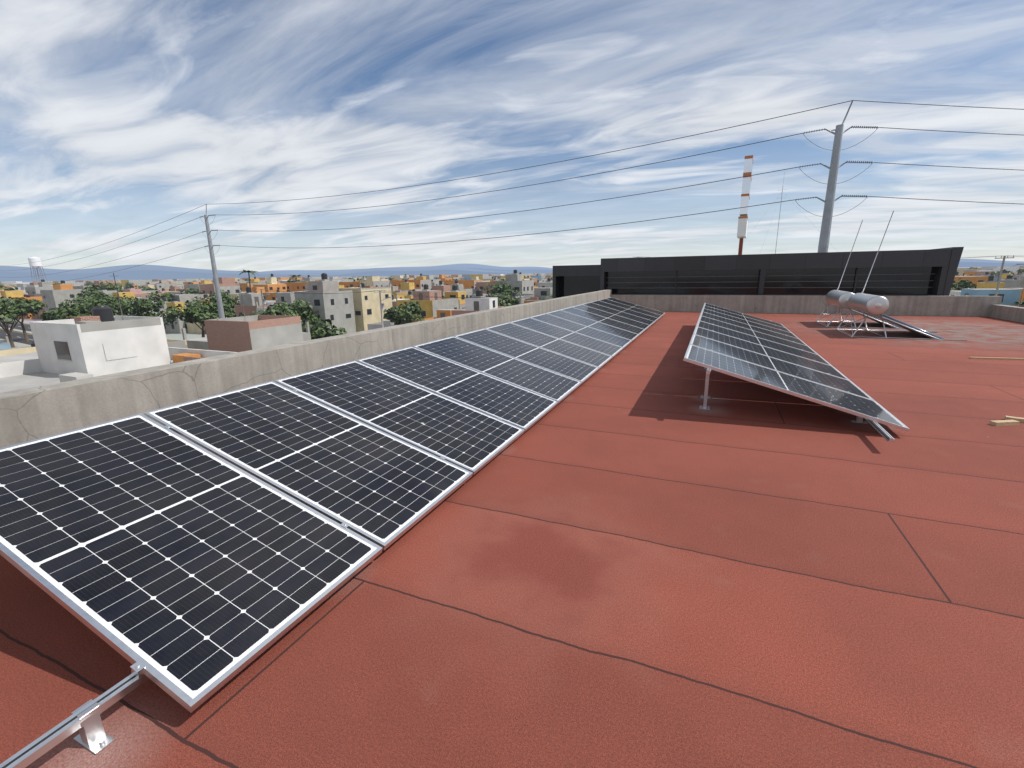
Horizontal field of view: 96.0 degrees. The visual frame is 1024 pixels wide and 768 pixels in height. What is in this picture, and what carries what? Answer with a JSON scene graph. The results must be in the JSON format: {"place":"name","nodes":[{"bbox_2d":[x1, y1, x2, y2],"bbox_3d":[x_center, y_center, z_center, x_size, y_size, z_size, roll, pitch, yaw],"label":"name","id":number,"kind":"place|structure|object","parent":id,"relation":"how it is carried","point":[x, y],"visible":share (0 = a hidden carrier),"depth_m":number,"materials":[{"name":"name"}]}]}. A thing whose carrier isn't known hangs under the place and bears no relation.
{"place":"outdoors","nodes":[
{"label":"outdoors","id":0,"kind":"place"},
{"bbox_2d":[0,318,33,346],"bbox_3d":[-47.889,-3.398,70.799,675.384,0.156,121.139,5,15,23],"label":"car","id":1,"kind":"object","parent":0,"point":[17,336],"depth_m":111.97,"materials":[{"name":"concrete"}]},
{"bbox_2d":[0,297,45,341],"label":"tree","id":2,"kind":"object","parent":1,"relation":"on","point":[22,321],"visible":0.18,"depth_m":97.35,"materials":[{"name":"green plant"}]},
{"bbox_2d":[38,295,113,320],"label":"tree","id":3,"kind":"object","parent":1,"relation":"on","point":[65,311],"visible":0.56,"depth_m":81.18,"materials":[{"name":"green plant"}]},
{"bbox_2d":[114,296,176,325],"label":"tree","id":4,"kind":"object","parent":1,"relation":"on","point":[142,306],"visible":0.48,"depth_m":86.55,"materials":[{"name":"green plant"}]},
{"bbox_2d":[164,296,218,337],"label":"tree","id":5,"kind":"object","parent":1,"relation":"on","point":[192,312],"visible":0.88,"depth_m":75.72,"materials":[{"name":"green plant"}]},
{"bbox_2d":[200,204,224,318],"bbox_3d":[-40.211,-12.941,63.228,4.114,22.011,1.200,5,15,23],"label":"transmission pole","id":6,"kind":"object","parent":1,"relation":"on","point":[217,286],"visible":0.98,"depth_m":62.48,"materials":[{"name":"grey metal"}]},
{"bbox_2d":[0,100,1023,283],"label":"transmission conductors","id":7,"kind":"object","parent":6,"relation":"attached to","point":[605,172],"visible":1,"depth_m":33.53,"materials":[{"name":"grey"}]},
{"bbox_2d":[28,257,47,281],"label":"water tower","id":8,"kind":"structure","parent":0,"point":[36,264],"depth_m":422.90,"materials":[{"name":"white paint"}]},
{"bbox_2d":[237,269,301,286],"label":"palm trees","id":9,"kind":"object","parent":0,"point":[253,272],"visible":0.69,"depth_m":170.32,"materials":[{"name":"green plant"}]},
{"bbox_2d":[20,267,979,339],"bbox_3d":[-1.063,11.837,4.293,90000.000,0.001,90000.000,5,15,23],"label":"ground","id":10,"kind":"structure","parent":0,"point":[176,336],"depth_m":105.24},
{"bbox_2d":[0,296,42,347],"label":"tree","id":11,"kind":"object","parent":10,"relation":"on","point":[9,312],"visible":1,"depth_m":83.80,"materials":[{"name":"green plant"}]},
{"bbox_2d":[73,296,134,318],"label":"tree","id":12,"kind":"object","parent":10,"relation":"on","point":[124,304],"visible":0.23,"depth_m":78.08,"materials":[{"name":"green plant"}]},
{"bbox_2d":[76,293,132,311],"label":"tree","id":13,"kind":"object","parent":10,"relation":"on","point":[110,297],"visible":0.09,"depth_m":104.06,"materials":[{"name":"green plant"}]},
{"bbox_2d":[199,298,246,321],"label":"tree","id":14,"kind":"object","parent":10,"relation":"on","point":[228,309],"visible":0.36,"depth_m":88.12,"materials":[{"name":"green plant"}]},
{"bbox_2d":[206,289,243,311],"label":"tree","id":15,"kind":"object","parent":10,"relation":"on","point":[226,296],"visible":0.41,"depth_m":113.83,"materials":[{"name":"green plant"}]},
{"bbox_2d":[256,289,268,310],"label":"street pole","id":16,"kind":"object","parent":10,"relation":"on","point":[263,300],"visible":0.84,"depth_m":93.06,"materials":[{"name":"grey concrete"}]},
{"bbox_2d":[248,303,302,323],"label":"tree","id":17,"kind":"object","parent":10,"relation":"on","point":[282,310],"visible":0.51,"depth_m":79.24,"materials":[{"name":"green plant"}]},
{"bbox_2d":[277,299,320,330],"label":"tree","id":18,"kind":"object","parent":10,"relation":"on","point":[301,308],"visible":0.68,"depth_m":88.59,"materials":[{"name":"green plant"}]},
{"bbox_2d":[302,319,346,339],"bbox_3d":[-26.391,-5.815,65.191,5.968,6.871,6.077,-7,15,-23],"label":"tree","id":19,"kind":"object","parent":10,"relation":"on","point":[321,330],"visible":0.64,"depth_m":63.37,"materials":[{"name":"green plant"}]},
{"bbox_2d":[374,290,391,327],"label":"street pole","id":20,"kind":"object","parent":10,"relation":"on","point":[381,306],"visible":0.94,"depth_m":72.08,"materials":[{"name":"grey concrete"}]},
{"bbox_2d":[383,301,424,324],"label":"tree","id":21,"kind":"object","parent":10,"relation":"on","point":[410,312],"visible":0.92,"depth_m":83.47,"materials":[{"name":"green plant"}]},
{"bbox_2d":[489,292,521,304],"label":"tree","id":22,"kind":"object","parent":10,"relation":"on","point":[507,298],"visible":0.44,"depth_m":107.76,"materials":[{"name":"green plant"}]},
{"bbox_2d":[498,297,512,305],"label":"tree","id":23,"kind":"object","parent":10,"relation":"on","point":[502,303],"visible":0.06,"depth_m":92.12,"materials":[{"name":"green plant"}]},
{"bbox_2d":[494,288,519,294],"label":"tree","id":24,"kind":"object","parent":10,"relation":"on","point":[508,290],"visible":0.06,"depth_m":120.55,"materials":[{"name":"green plant"}]},
{"bbox_2d":[0,266,1023,392],"bbox_3d":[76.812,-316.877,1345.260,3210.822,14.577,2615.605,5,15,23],"label":"city buildings","id":25,"kind":"structure","parent":10,"relation":"on","point":[102,340],"depth_m":90.48,"materials":[{"name":"white paint"}]},
{"bbox_2d":[0,290,1023,447],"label":"building parapets","id":26,"kind":"object","parent":10,"relation":"on","point":[31,413],"visible":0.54,"depth_m":5.17,"materials":[{"name":"concrete"}]},
{"bbox_2d":[552,247,963,298],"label":"building","id":27,"kind":"structure","parent":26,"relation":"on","point":[930,272],"depth_m":18.82,"materials":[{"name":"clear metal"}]},
{"bbox_2d":[0,259,1023,281],"bbox_3d":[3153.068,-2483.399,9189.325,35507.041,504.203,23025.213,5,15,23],"label":"distant sierra","id":28,"kind":"structure","parent":10,"relation":"on","point":[137,272],"depth_m":12532.72,"materials":[{"name":"grey"}]},
{"bbox_2d":[0,267,1023,301],"bbox_3d":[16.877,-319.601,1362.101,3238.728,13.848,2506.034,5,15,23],"label":"distant trees","id":29,"kind":"object","parent":10,"relation":"on","point":[95,290],"visible":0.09,"depth_m":141.93,"materials":[{"name":"green plant"}]},
{"bbox_2d":[515,294,524,303],"bbox_3d":[2.094,-5.905,56.839,2.659,10.020,2.190,5,15,23],"label":"street pole","id":30,"kind":"object","parent":10,"relation":"on","point":[519,296],"visible":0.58,"depth_m":56.17,"materials":[{"name":"grey concrete"}]},
{"bbox_2d":[737,155,752,254],"bbox_3d":[21.267,-9.273,43.582,0.740,22.148,3.040,6,15,27],"label":"pylon sign","id":31,"kind":"object","parent":10,"relation":"on","point":[745,199],"visible":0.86,"depth_m":40.80,"materials":[{"name":"white metal"}]},
{"bbox_2d":[795,100,878,252],"bbox_3d":[19.646,-5.766,29.290,4.023,22.012,1.180,2,14,13],"label":"transmission pole","id":32,"kind":"object","parent":10,"relation":"on","point":[827,216],"visible":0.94,"depth_m":27.79,"materials":[{"name":"grey metal"}]},
{"bbox_2d":[993,255,1023,295],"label":"street pole","id":33,"kind":"object","parent":10,"relation":"on","point":[997,277],"visible":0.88,"depth_m":54.97,"materials":[{"name":"grey concrete"}]},
{"bbox_2d":[0,311,1023,767],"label":"roof deck","id":34,"kind":"structure","parent":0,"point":[632,555],"depth_m":2.39,"materials":[{"name":"red"}]},
{"bbox_2d":[0,297,665,767],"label":"pv array rails","id":35,"kind":"object","parent":34,"relation":"on","point":[36,749],"visible":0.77,"depth_m":2.55,"materials":[{"name":"silver metal"}]},
{"bbox_2d":[0,297,663,698],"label":"solar panels","id":36,"kind":"object","parent":35,"relation":"on","point":[192,571],"visible":0.99,"depth_m":2.97,"materials":[{"name":"black glass"}]},
{"bbox_2d":[72,312,646,754],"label":"solar array supports","id":37,"kind":"object","parent":34,"relation":"on","point":[94,738],"visible":0.28,"depth_m":1.72,"materials":[{"name":"silver metal"}]},
{"bbox_2d":[699,318,867,423],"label":"support legs","id":38,"kind":"object","parent":34,"relation":"on","point":[858,418],"visible":0.37,"depth_m":5.77,"materials":[{"name":"silver metal"}]},
{"bbox_2d":[683,303,909,442],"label":"solar panel rails","id":39,"kind":"object","parent":34,"relation":"on","point":[883,432],"visible":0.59,"depth_m":5.25,"materials":[{"name":"silver metal"}]},
{"bbox_2d":[686,303,904,426],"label":"solar panels","id":40,"kind":"object","parent":39,"relation":"on","point":[862,405],"visible":1,"depth_m":6.67,"materials":[{"name":"black glass"}]},
{"bbox_2d":[816,220,902,328],"bbox_3d":[10.786,-3.216,13.784,2.298,3.335,1.700,5,15,23],"label":"water heater stand","id":41,"kind":"object","parent":34,"relation":"on","point":[827,321],"visible":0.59,"depth_m":14.13,"materials":[{"name":"silver metal"}]},
{"bbox_2d":[826,290,893,327],"bbox_3d":[10.829,-2.204,14.013,1.974,1.240,1.850,5,15,23],"label":"solar water heater","id":42,"kind":"object","parent":41,"relation":"on","point":[839,298],"visible":0.73,"depth_m":13.76,"materials":[{"name":"silver metal"}]},
{"bbox_2d":[847,308,900,327],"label":"solar collector tubes","id":43,"kind":"object","parent":41,"relation":"on","point":[875,318],"visible":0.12,"depth_m":13.36,"materials":[{"name":"black"}]},
{"bbox_2d":[836,211,966,340],"bbox_3d":[9.986,-2.703,11.686,2.298,3.335,1.700,5,15,23],"label":"water heater stand","id":44,"kind":"object","parent":34,"relation":"on","point":[865,318],"visible":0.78,"depth_m":11.70,"materials":[{"name":"silver metal"}]},
{"bbox_2d":[848,293,933,338],"bbox_3d":[10.029,-1.691,11.915,1.974,1.240,1.850,5,15,23],"label":"solar water heater","id":45,"kind":"object","parent":44,"relation":"on","point":[874,305],"visible":1,"depth_m":11.50,"materials":[{"name":"silver metal"}]},
{"bbox_2d":[876,314,943,338],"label":"solar collector tubes","id":46,"kind":"object","parent":44,"relation":"on","point":[906,324],"visible":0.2,"depth_m":11.26,"materials":[{"name":"black"}]},
{"bbox_2d":[969,357,1023,425],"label":"wood offcuts","id":47,"kind":"object","parent":34,"relation":"on","point":[1009,420],"visible":1,"depth_m":5.13,"materials":[{"name":"brown wood"}]},
{"bbox_2d":[0,0,1023,271],"label":"sky","id":48,"kind":"structure","parent":0,"point":[119,119],"materials":[{"name":"blue"}]},
{"bbox_2d":[258,255,1023,297],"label":"distribution wires","id":49,"kind":"object","parent":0,"point":[522,294],"visible":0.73,"depth_m":65.98,"materials":[{"name":"grey"}]},
{"bbox_2d":[744,172,818,253],"bbox_3d":[30.203,-10.844,48.828,23.056,22.500,23.769,5,15,23],"label":"radio mast","id":50,"kind":"object","parent":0,"point":[779,216],"visible":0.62,"depth_m":49.09,"materials":[{"name":"grey metal"}]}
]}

